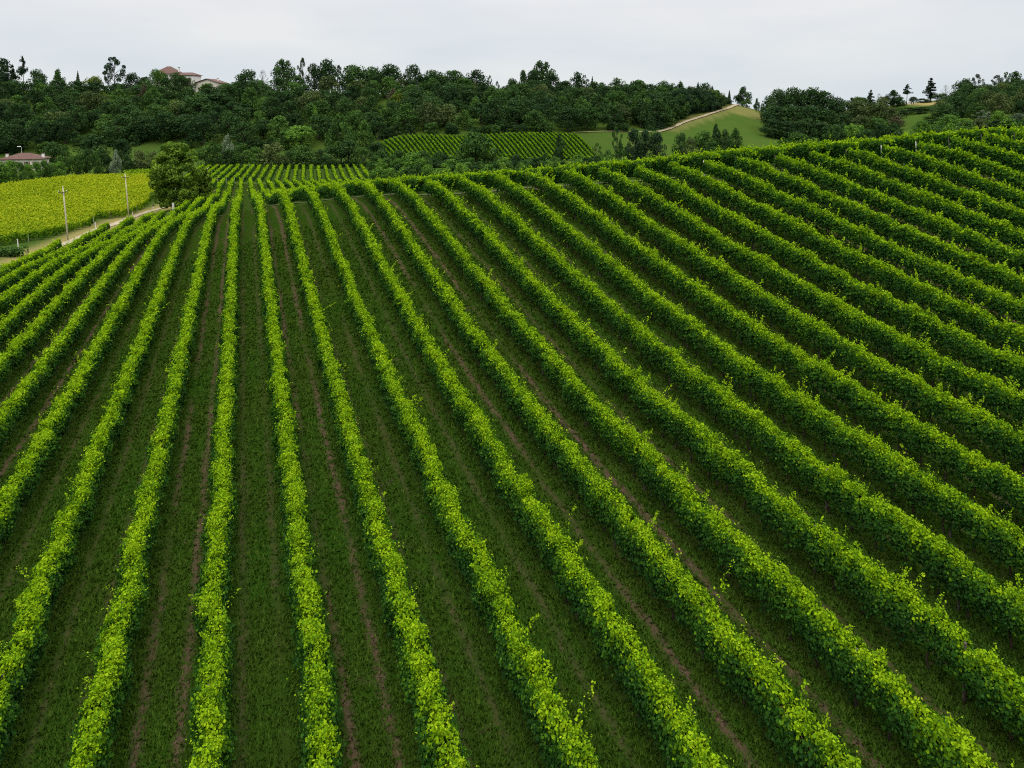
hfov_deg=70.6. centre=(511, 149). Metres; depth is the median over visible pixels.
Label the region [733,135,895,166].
vine row
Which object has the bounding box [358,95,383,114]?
broadleaf tree
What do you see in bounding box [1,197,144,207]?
vine row
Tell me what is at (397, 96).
hedgerow tree
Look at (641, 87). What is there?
broadleaf tree
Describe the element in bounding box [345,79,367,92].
broadleaf tree
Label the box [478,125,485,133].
shrub
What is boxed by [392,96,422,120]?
broadleaf tree
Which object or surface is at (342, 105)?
broadleaf tree
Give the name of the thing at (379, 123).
broadleaf tree
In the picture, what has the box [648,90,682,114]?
broadleaf tree
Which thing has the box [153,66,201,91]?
villa
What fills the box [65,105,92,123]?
broadleaf tree
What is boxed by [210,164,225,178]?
vine row
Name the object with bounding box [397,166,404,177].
shrub
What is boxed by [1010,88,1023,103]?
broadleaf tree
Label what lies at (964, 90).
broadleaf tree
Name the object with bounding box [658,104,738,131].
hill track
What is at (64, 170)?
hedgerow tree
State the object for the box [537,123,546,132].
shrub
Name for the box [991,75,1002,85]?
slender tree
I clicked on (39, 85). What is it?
broadleaf tree
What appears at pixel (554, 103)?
broadleaf tree
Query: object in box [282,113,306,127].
broadleaf tree
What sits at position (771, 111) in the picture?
hedgerow tree
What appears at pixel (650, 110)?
conifer tree
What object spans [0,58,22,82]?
broadleaf tree
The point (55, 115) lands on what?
broadleaf tree
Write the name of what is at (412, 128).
shrub
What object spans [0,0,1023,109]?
sky
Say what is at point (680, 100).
broadleaf tree
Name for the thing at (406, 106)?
broadleaf tree
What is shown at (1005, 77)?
slender tree
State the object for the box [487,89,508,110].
broadleaf tree
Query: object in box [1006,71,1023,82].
broadleaf tree
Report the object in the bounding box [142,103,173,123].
broadleaf tree
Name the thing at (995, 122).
shrub
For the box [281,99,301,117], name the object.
broadleaf tree
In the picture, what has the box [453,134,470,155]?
vine row
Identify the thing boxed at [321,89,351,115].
broadleaf tree
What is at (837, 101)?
broadleaf tree
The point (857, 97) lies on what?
hedgerow tree
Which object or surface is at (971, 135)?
vine row
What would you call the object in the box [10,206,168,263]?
gravel road
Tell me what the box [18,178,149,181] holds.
vine row
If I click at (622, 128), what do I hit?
shrub
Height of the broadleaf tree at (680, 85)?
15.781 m
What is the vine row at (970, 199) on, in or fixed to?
on the ground at (744, 122)
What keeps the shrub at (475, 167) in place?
on the ground at (744, 122)
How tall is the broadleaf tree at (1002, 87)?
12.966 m
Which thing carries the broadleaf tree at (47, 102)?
on the ground at (744, 122)
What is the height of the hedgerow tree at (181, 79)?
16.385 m
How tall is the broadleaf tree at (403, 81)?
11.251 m
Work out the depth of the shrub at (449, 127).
340.80 m
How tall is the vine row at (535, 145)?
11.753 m
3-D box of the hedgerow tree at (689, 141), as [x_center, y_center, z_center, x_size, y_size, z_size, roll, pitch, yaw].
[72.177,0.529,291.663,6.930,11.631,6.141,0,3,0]
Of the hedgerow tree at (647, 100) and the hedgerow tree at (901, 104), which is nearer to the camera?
the hedgerow tree at (647, 100)
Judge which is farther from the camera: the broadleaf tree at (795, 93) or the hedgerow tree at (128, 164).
the broadleaf tree at (795, 93)
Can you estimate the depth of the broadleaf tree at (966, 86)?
427.87 m
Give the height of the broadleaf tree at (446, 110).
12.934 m
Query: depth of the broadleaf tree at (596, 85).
428.08 m
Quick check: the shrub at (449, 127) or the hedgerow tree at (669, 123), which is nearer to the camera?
the shrub at (449, 127)
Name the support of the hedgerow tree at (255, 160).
on the ground at (744, 122)
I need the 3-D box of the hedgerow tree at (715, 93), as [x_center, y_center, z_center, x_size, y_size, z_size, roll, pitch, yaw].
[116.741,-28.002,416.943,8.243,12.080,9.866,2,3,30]
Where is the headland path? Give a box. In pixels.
[221,157,910,215]
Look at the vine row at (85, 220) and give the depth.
132.96 m
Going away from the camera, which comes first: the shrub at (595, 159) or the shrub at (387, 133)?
the shrub at (595, 159)
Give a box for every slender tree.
[102,57,125,82]
[104,63,112,86]
[297,58,308,80]
[337,65,342,92]
[591,143,601,157]
[612,126,622,156]
[971,110,990,120]
[972,74,984,87]
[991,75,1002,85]
[998,72,1010,82]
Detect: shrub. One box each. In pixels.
[2,144,17,154]
[35,141,48,152]
[70,134,84,145]
[128,134,140,146]
[161,135,168,142]
[181,138,194,146]
[204,140,215,150]
[246,138,253,148]
[252,142,263,147]
[254,137,262,149]
[267,136,273,144]
[366,155,385,171]
[367,167,385,180]
[371,158,387,169]
[378,132,388,139]
[382,158,392,169]
[383,127,394,138]
[383,167,395,179]
[389,154,400,167]
[389,158,402,169]
[392,123,402,135]
[392,163,405,178]
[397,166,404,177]
[400,154,412,168]
[400,167,416,176]
[404,152,427,169]
[405,123,415,134]
[406,164,425,176]
[424,122,439,134]
[424,164,435,176]
[430,157,438,167]
[431,163,442,175]
[433,163,450,174]
[435,154,449,167]
[436,153,445,163]
[444,123,457,133]
[445,159,457,168]
[448,164,455,173]
[453,156,463,163]
[454,163,466,173]
[460,162,473,172]
[461,157,475,164]
[466,126,482,133]
[470,165,481,172]
[477,162,485,170]
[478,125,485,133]
[480,164,496,172]
[483,125,491,133]
[487,161,498,171]
[489,125,501,133]
[496,119,509,131]
[497,157,508,163]
[498,162,517,170]
[507,122,519,131]
[510,154,520,161]
[511,160,519,169]
[516,163,527,170]
[517,160,531,169]
[519,123,528,133]
[531,157,547,167]
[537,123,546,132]
[539,160,553,167]
[540,152,548,161]
[544,123,551,132]
[544,123,556,133]
[549,156,560,167]
[554,160,571,166]
[570,153,585,160]
[571,159,583,164]
[588,155,600,163]
[599,150,613,160]
[601,155,615,161]
[613,143,627,159]
[619,122,630,130]
[619,124,629,131]
[740,98,751,107]
[777,137,789,145]
[804,137,819,143]
[822,124,847,141]
[842,123,863,139]
[855,128,874,139]
[856,124,864,137]
[872,123,888,138]
[884,122,902,136]
[910,120,934,133]
[916,98,931,102]
[940,122,956,131]
[953,120,975,130]
[972,119,988,129]
[980,119,992,127]
[988,120,1011,128]
[995,118,1016,128]
[1014,118,1023,127]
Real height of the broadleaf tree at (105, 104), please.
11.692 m
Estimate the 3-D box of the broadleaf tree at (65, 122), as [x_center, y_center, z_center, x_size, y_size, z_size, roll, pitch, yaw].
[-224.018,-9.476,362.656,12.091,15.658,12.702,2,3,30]
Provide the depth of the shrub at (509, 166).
231.99 m
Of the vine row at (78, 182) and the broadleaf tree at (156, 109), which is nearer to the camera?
the vine row at (78, 182)
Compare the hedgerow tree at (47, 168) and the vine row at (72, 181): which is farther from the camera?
the hedgerow tree at (47, 168)
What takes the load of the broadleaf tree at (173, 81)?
on the ground at (744, 122)
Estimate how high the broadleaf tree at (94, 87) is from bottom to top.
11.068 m
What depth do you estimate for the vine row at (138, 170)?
268.23 m
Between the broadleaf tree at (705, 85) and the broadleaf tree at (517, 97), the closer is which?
the broadleaf tree at (517, 97)
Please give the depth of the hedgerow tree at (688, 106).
388.78 m
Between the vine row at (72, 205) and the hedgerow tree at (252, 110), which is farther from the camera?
the hedgerow tree at (252, 110)
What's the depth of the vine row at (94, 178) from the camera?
238.72 m
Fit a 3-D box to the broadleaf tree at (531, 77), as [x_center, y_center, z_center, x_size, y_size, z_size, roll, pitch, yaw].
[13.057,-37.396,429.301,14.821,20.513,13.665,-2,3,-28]
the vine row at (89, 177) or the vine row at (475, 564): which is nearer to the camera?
the vine row at (475, 564)
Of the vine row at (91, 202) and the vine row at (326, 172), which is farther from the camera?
the vine row at (326, 172)
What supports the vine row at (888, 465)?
on the ground at (744, 122)
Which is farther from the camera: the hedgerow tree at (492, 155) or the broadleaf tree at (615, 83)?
the broadleaf tree at (615, 83)
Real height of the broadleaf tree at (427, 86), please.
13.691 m
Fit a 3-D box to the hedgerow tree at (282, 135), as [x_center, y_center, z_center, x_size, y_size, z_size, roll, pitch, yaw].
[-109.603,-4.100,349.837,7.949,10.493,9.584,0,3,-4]
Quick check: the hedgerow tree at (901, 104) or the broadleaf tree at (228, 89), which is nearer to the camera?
the broadleaf tree at (228, 89)
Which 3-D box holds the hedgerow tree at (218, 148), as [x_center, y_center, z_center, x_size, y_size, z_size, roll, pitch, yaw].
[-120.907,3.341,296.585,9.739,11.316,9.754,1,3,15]
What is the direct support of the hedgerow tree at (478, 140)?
on the ground at (744, 122)
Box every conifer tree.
[628,93,636,118]
[642,103,657,130]
[656,110,665,129]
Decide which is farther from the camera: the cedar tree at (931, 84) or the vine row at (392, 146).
the cedar tree at (931, 84)
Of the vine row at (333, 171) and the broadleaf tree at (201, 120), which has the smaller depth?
the vine row at (333, 171)
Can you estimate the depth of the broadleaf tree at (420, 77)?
426.46 m
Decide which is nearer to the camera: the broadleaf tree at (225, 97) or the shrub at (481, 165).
the shrub at (481, 165)
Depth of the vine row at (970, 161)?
58.53 m
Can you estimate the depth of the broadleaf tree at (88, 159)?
271.08 m
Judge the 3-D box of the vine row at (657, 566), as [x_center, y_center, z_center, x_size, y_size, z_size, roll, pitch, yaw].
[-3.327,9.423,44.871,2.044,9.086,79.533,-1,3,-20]
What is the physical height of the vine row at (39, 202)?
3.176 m
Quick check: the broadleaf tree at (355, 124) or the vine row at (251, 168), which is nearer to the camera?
the vine row at (251, 168)
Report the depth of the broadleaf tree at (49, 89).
415.16 m
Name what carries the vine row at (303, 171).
on the ground at (744, 122)
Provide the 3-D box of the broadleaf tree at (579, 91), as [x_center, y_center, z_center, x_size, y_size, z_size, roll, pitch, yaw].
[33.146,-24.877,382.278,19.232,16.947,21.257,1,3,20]
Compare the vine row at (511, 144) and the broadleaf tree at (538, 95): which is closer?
the vine row at (511, 144)
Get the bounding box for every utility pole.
[58,186,68,239]
[121,174,128,216]
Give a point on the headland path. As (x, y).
(499, 190)
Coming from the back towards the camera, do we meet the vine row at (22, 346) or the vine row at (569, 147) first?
the vine row at (569, 147)
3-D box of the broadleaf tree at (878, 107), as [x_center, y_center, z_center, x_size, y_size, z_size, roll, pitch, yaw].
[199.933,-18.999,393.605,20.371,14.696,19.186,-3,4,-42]
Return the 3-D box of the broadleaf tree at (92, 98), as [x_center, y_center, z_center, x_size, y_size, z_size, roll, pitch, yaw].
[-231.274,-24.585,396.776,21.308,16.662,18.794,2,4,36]
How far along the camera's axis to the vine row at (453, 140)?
326.67 m
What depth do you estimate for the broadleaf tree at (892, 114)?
385.01 m
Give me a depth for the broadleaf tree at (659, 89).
399.87 m
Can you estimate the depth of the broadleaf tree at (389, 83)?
423.71 m
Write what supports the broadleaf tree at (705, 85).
on the ground at (744, 122)
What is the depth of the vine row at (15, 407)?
49.05 m
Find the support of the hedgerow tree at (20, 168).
on the ground at (744, 122)
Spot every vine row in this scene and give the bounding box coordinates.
[0,179,149,185]
[0,182,147,186]
[0,183,147,187]
[0,183,147,188]
[0,185,147,191]
[0,186,154,192]
[0,187,153,194]
[0,190,153,197]
[0,192,152,199]
[0,195,148,204]
[0,197,147,206]
[0,199,142,209]
[0,200,140,209]
[0,202,127,215]
[0,202,131,214]
[0,203,136,212]
[0,206,112,218]
[0,206,123,216]
[0,206,207,767]
[0,207,96,213]
[0,208,95,213]
[0,208,96,222]
[0,208,165,388]
[0,209,190,554]
[0,210,94,223]
[0,210,176,452]
[0,211,155,345]
[0,213,92,225]
[0,214,134,315]
[0,215,89,226]
[0,217,83,229]
[0,220,70,231]
[0,221,54,236]
[0,222,62,234]
[0,222,109,292]
[0,226,45,240]
[0,228,28,242]
[0,231,11,244]
[0,238,61,277]
[1,184,144,189]
[1,192,150,201]
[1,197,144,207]
[1,200,138,211]
[2,180,151,184]
[2,185,148,190]
[2,187,151,193]
[2,190,153,196]
[2,217,77,231]
[3,180,149,184]
[3,182,146,186]
[4,189,156,195]
[7,179,148,183]
[17,178,147,182]
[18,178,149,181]
[26,177,147,180]
[30,175,147,179]
[35,176,148,179]
[41,175,145,178]
[48,174,146,178]
[51,174,148,177]
[57,173,150,176]
[64,202,223,767]
[66,172,148,175]
[69,171,146,175]
[123,169,149,172]
[124,171,149,173]
[173,198,191,214]
[183,164,203,180]
[184,195,241,767]
[187,177,217,210]
[202,177,225,211]
[208,164,218,172]
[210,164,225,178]
[216,164,233,179]
[217,177,234,212]
[225,164,240,180]
[232,177,243,208]
[233,164,248,179]
[242,164,254,180]
[247,176,255,206]
[250,164,261,180]
[252,190,345,767]
[256,178,281,204]
[258,164,269,180]
[265,178,311,201]
[267,165,276,180]
[274,178,332,200]
[275,164,283,179]
[277,185,478,767]
[283,177,358,198]
[284,164,291,179]
[291,164,301,179]
[291,175,388,198]
[300,164,306,179]
[300,172,425,194]
[303,183,602,767]
[308,164,313,179]
[308,169,457,193]
[316,165,321,180]
[318,169,490,191]
[323,165,329,180]
[327,165,518,189]
[330,164,338,180]
[330,181,733,767]
[336,163,556,188]
[338,164,347,180]
[345,161,586,187]
[345,164,356,179]
[352,164,363,179]
[355,158,626,188]
[357,178,862,767]
[359,164,368,178]
[362,157,658,182]
[380,141,399,157]
[384,139,402,156]
[387,176,1013,767]
[388,137,406,155]
[393,136,409,153]
[398,135,414,152]
[402,134,421,157]
[407,134,422,150]
[412,133,432,158]
[416,133,435,156]
[421,133,437,152]
[423,178,1023,743]
[425,133,441,151]
[430,134,448,155]
[435,134,454,156]
[439,134,458,156]
[444,134,460,155]
[448,134,459,147]
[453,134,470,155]
[457,173,1023,648]
[481,135,503,157]
[485,133,509,159]
[490,133,510,157]
[493,173,1023,579]
[495,133,519,160]
[499,132,524,159]
[504,132,528,159]
[508,132,534,159]
[513,132,537,157]
[517,132,540,159]
[523,131,543,155]
[524,166,1023,517]
[527,132,552,159]
[532,132,552,154]
[536,132,554,151]
[541,132,567,159]
[545,132,571,159]
[550,132,573,156]
[554,132,579,156]
[560,132,586,157]
[561,167,1023,476]
[564,132,590,156]
[568,132,594,157]
[573,132,598,157]
[591,150,691,179]
[596,164,1023,423]
[614,149,722,177]
[628,145,758,176]
[633,163,1023,392]
[663,142,793,173]
[666,158,1023,354]
[695,140,827,170]
[702,134,860,169]
[702,159,1023,324]
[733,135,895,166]
[734,154,1023,300]
[770,129,958,163]
[770,130,925,163]
[774,151,1023,273]
[807,150,1023,251]
[834,124,984,158]
[839,125,1018,158]
[844,146,1023,227]
[878,123,1023,155]
[880,144,1023,209]
[915,138,1023,190]
[948,135,1023,172]
[981,130,1023,155]
[1013,130,1023,140]
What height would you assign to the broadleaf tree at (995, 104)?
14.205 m
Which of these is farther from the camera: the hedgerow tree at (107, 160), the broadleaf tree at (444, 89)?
the broadleaf tree at (444, 89)
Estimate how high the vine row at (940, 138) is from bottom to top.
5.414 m
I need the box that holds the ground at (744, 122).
[0,90,1023,767]
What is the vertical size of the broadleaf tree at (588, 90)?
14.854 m
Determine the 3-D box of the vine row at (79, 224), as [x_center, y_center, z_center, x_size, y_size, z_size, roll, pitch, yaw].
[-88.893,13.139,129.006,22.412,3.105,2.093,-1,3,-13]
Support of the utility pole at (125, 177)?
on the ground at (744, 122)
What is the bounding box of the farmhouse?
[0,153,51,169]
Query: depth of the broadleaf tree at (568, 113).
346.91 m
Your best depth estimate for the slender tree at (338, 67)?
441.13 m
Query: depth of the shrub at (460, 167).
228.00 m
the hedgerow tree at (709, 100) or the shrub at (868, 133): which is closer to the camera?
the shrub at (868, 133)
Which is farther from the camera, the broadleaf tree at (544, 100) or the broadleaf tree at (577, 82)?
the broadleaf tree at (577, 82)
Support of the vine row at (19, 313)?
on the ground at (744, 122)
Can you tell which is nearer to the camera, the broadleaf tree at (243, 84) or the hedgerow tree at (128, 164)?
the hedgerow tree at (128, 164)
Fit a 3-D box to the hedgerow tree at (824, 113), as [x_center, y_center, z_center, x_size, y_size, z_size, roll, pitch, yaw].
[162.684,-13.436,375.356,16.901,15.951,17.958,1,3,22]
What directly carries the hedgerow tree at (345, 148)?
on the ground at (744, 122)
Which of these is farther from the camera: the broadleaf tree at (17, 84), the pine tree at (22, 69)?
the pine tree at (22, 69)
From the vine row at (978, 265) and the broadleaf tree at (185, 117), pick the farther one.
the broadleaf tree at (185, 117)
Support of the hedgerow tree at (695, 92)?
on the ground at (744, 122)
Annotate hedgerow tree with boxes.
[0,162,12,183]
[3,160,18,182]
[12,162,29,181]
[19,163,38,179]
[27,162,45,178]
[35,160,54,177]
[40,142,63,162]
[46,163,61,177]
[54,161,68,175]
[72,134,109,166]
[101,156,113,173]
[110,138,131,164]
[120,154,134,172]
[132,150,151,169]
[146,151,157,168]
[160,77,175,98]
[174,75,192,99]
[193,145,216,166]
[196,92,234,108]
[197,83,215,92]
[204,144,229,167]
[219,148,238,167]
[226,102,256,117]
[227,143,252,167]
[245,146,265,168]
[257,141,292,168]
[276,130,292,150]
[280,150,298,168]
[284,125,316,149]
[291,145,315,168]
[308,149,326,168]
[319,145,341,168]
[337,138,361,166]
[349,147,370,167]
[366,142,385,160]
[369,149,389,165]
[388,93,403,102]
[390,150,404,166]
[418,150,430,159]
[433,151,443,160]
[452,143,475,159]
[458,132,492,165]
[481,146,502,161]
[623,128,643,160]
[636,129,655,158]
[643,97,653,116]
[645,93,658,111]
[650,132,666,158]
[662,104,676,126]
[668,102,681,121]
[670,90,680,104]
[671,132,689,154]
[672,100,683,120]
[674,97,690,118]
[675,93,688,119]
[676,89,691,115]
[682,137,699,154]
[690,89,710,111]
[691,87,708,112]
[692,130,717,152]
[697,94,708,111]
[700,141,720,153]
[702,93,718,111]
[707,94,719,109]
[712,90,720,108]
[713,95,726,109]
[759,118,786,138]
[760,105,788,133]
[775,121,801,139]
[776,104,810,130]
[787,120,818,138]
[792,105,828,135]
[809,108,842,135]
[810,122,832,140]
[830,112,856,126]
[850,96,862,111]
[862,97,870,108]
[874,96,891,107]
[895,97,906,106]
[897,107,915,111]
[909,107,928,109]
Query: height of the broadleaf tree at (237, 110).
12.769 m
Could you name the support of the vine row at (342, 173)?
on the ground at (744, 122)
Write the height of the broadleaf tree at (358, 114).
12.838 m
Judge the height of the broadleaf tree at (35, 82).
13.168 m
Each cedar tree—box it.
[7,64,16,81]
[867,90,874,105]
[922,78,937,99]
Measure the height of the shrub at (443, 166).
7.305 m
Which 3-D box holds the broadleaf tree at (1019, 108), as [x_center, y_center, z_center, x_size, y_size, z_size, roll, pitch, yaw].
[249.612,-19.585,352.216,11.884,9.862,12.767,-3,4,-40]
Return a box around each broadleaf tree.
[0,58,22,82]
[0,80,30,95]
[0,82,23,100]
[0,98,16,117]
[0,102,12,123]
[0,120,14,138]
[0,123,32,152]
[2,103,34,128]
[5,118,33,135]
[10,94,29,109]
[18,103,37,119]
[20,89,50,111]
[22,78,48,94]
[23,120,53,147]
[25,114,56,144]
[27,69,47,86]
[27,82,52,99]
[35,96,58,113]
[40,109,58,119]
[41,85,61,103]
[41,111,74,135]
[46,95,82,111]
[49,68,66,90]
[50,115,79,144]
[52,81,67,95]
[56,144,74,174]
[58,88,83,99]
[63,80,87,97]
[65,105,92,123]
[68,107,88,133]
[71,90,109,112]
[72,153,86,174]
[80,148,93,174]
[81,109,109,127]
[82,82,106,95]
[83,76,103,92]
[90,121,112,136]
[90,149,103,173]
[94,113,117,129]
[95,101,117,116]
[101,114,138,140]
[104,83,125,94]
[106,96,141,118]
[108,89,126,100]
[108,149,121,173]
[110,83,132,96]
[113,105,146,126]
[121,95,143,108]
[122,116,162,141]
[123,72,141,90]
[127,84,141,95]
[127,109,152,134]
[135,77,154,85]
[137,84,146,103]
[137,91,169,110]
[140,110,183,140]
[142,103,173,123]
[143,68,167,91]
[144,85,159,109]
[147,98,169,113]
[150,85,176,103]
[162,100,186,123]
[164,113,199,137]
[165,71,186,94]
[174,87,195,100]
[175,94,202,113]
[177,96,214,117]
[177,112,224,145]
[180,77,198,93]
[193,88,218,98]
[205,105,230,129]
[213,92,234,106]
[214,83,239,103]
[216,110,244,137]
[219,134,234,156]
[225,101,241,116]
[227,120,261,142]
[228,106,252,123]
[230,81,242,101]
[234,69,259,92]
[235,80,252,94]
[240,79,269,99]
[241,86,258,107]
[249,110,267,127]
[250,96,272,113]
[253,119,273,138]
[256,95,283,121]
[257,90,277,101]
[265,115,296,139]
[266,75,290,95]
[270,58,296,90]
[272,90,300,113]
[278,82,302,103]
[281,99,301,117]
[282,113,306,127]
[287,75,309,90]
[289,85,314,106]
[293,89,328,115]
[301,99,336,121]
[304,63,321,90]
[305,113,329,139]
[310,105,318,132]
[313,90,328,102]
[314,58,339,87]
[317,75,340,93]
[319,117,341,140]
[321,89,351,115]
[323,112,356,164]
[332,63,370,91]
[332,96,358,119]
[340,79,352,90]
[343,85,366,104]
[343,114,362,137]
[344,110,364,129]
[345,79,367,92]
[349,96,377,113]
[356,66,383,85]
[356,120,375,156]
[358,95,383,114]
[360,81,380,102]
[362,80,382,97]
[362,111,378,129]
[363,74,388,90]
[367,116,387,139]
[378,63,405,87]
[379,76,399,95]
[379,107,394,129]
[384,101,400,117]
[386,88,395,101]
[387,84,406,95]
[387,89,409,105]
[390,79,410,90]
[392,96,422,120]
[392,102,419,126]
[392,110,420,129]
[399,64,423,88]
[402,86,424,108]
[405,84,417,97]
[409,75,431,92]
[411,102,445,126]
[414,96,447,119]
[416,91,438,113]
[417,69,448,84]
[418,78,438,93]
[424,85,441,100]
[431,104,460,125]
[433,82,442,97]
[434,76,447,84]
[436,84,457,103]
[440,70,463,84]
[443,85,463,108]
[446,99,468,118]
[452,78,478,101]
[454,109,476,129]
[455,84,480,108]
[464,69,490,92]
[466,96,482,115]
[468,102,489,124]
[470,79,479,90]
[476,82,487,100]
[477,97,514,124]
[479,86,506,103]
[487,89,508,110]
[500,98,529,127]
[504,82,528,96]
[504,83,534,102]
[504,95,529,122]
[506,78,516,89]
[515,70,528,84]
[521,109,549,128]
[523,103,552,122]
[524,79,536,96]
[525,70,539,86]
[527,97,558,117]
[528,88,552,108]
[529,80,555,97]
[529,83,553,98]
[530,60,555,81]
[541,71,560,94]
[548,91,577,115]
[549,95,573,126]
[549,106,587,131]
[552,81,574,96]
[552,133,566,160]
[567,86,590,109]
[569,71,590,93]
[573,96,590,123]
[573,105,602,129]
[575,87,601,103]
[577,92,610,118]
[587,81,605,89]
[593,84,608,104]
[597,103,623,129]
[599,90,633,114]
[603,85,624,103]
[607,104,631,123]
[608,77,625,86]
[617,83,638,106]
[628,98,650,126]
[629,79,644,98]
[629,82,637,101]
[634,83,652,95]
[636,89,646,100]
[647,83,667,92]
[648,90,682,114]
[651,85,669,94]
[651,99,672,125]
[656,81,670,91]
[665,97,687,116]
[667,83,677,90]
[676,81,683,87]
[688,95,699,109]
[699,82,714,90]
[708,89,725,99]
[711,123,721,145]
[716,128,733,150]
[728,128,742,148]
[733,86,751,103]
[753,98,759,109]
[755,95,778,116]
[761,87,796,118]
[777,86,812,119]
[787,131,811,144]
[795,87,825,119]
[807,90,835,119]
[819,96,848,119]
[835,100,856,122]
[839,99,872,123]
[842,115,873,129]
[860,102,896,121]
[860,117,890,131]
[880,107,907,121]
[885,90,901,106]
[888,116,905,127]
[896,110,910,114]
[908,97,917,103]
[909,110,928,113]
[910,120,933,130]
[927,99,961,110]
[929,102,960,123]
[930,99,945,117]
[930,114,964,126]
[931,93,947,99]
[945,95,967,116]
[946,89,967,100]
[951,78,972,92]
[954,100,973,117]
[956,88,968,99]
[958,82,971,88]
[963,85,979,100]
[965,102,987,119]
[967,88,989,105]
[968,90,985,108]
[977,89,1002,114]
[984,85,1003,93]
[985,92,1015,116]
[990,110,1008,120]
[994,90,1010,108]
[996,82,1010,92]
[1002,84,1019,102]
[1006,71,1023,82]
[1006,90,1017,107]
[1008,113,1023,120]
[1009,99,1023,114]
[1010,81,1022,90]
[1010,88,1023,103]
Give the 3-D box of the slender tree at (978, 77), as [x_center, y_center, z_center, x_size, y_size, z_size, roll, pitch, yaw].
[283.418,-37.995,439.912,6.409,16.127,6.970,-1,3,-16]
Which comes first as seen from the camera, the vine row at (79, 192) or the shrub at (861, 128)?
the vine row at (79, 192)
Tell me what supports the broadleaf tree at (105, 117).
on the ground at (744, 122)
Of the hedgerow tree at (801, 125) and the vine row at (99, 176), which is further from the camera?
the hedgerow tree at (801, 125)
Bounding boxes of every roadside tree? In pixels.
[147,141,203,208]
[191,168,212,205]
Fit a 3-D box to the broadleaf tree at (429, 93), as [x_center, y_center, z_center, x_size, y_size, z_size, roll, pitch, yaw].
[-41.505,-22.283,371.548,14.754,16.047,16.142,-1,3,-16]
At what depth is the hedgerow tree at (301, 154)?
294.98 m
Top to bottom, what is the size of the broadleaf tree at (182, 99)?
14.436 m
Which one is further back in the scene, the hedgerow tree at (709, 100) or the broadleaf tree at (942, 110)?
the hedgerow tree at (709, 100)
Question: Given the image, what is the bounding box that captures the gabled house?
[194,78,229,91]
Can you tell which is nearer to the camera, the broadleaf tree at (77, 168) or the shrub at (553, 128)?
the broadleaf tree at (77, 168)
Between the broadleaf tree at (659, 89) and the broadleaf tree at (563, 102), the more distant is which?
the broadleaf tree at (659, 89)
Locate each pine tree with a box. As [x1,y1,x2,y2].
[16,56,27,91]
[902,84,913,103]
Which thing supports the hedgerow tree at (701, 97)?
on the ground at (744, 122)
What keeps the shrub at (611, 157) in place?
on the ground at (744, 122)
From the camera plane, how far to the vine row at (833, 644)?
22.86 m
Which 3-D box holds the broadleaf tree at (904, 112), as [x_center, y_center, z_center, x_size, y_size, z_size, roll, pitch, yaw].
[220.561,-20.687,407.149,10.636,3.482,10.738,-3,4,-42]
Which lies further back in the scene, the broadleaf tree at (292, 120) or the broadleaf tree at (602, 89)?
the broadleaf tree at (602, 89)
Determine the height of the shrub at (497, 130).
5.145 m
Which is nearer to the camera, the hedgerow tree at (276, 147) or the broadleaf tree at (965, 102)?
the hedgerow tree at (276, 147)
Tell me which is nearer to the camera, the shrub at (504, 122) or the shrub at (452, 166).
the shrub at (452, 166)
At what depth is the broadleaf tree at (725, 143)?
298.67 m
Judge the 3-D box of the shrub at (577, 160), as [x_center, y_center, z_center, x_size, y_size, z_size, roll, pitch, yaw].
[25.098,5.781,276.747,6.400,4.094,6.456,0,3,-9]
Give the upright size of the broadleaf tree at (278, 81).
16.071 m
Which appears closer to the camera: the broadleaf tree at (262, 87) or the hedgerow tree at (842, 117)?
the hedgerow tree at (842, 117)
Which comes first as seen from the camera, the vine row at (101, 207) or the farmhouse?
the vine row at (101, 207)
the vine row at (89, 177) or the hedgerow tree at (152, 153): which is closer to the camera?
the vine row at (89, 177)
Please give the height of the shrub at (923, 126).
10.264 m
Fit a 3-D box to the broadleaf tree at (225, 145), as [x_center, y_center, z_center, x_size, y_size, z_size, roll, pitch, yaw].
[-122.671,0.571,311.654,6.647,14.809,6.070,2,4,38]
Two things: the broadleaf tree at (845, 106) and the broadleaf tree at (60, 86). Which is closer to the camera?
the broadleaf tree at (845, 106)
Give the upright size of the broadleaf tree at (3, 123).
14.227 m
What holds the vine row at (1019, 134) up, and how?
on the ground at (744, 122)
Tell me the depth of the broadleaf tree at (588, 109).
351.74 m
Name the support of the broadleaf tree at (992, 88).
on the ground at (744, 122)
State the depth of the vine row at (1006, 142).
61.59 m
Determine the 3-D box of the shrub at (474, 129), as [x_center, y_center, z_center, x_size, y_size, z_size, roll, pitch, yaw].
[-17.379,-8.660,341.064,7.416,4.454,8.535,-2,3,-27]
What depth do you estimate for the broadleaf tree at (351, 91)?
406.46 m
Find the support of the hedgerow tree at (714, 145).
on the ground at (744, 122)
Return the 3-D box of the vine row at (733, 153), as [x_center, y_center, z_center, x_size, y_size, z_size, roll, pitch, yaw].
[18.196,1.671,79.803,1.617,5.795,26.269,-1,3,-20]
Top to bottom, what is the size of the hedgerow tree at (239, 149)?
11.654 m
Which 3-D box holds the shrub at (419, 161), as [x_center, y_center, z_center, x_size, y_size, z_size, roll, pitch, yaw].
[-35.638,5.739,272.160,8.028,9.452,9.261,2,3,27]
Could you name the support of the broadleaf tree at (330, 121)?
on the ground at (744, 122)
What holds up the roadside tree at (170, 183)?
on the ground at (744, 122)
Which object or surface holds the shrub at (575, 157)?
on the ground at (744, 122)
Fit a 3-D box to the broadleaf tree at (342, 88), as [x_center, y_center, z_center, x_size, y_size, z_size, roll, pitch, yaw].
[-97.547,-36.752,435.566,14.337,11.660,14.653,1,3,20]
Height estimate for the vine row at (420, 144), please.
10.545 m

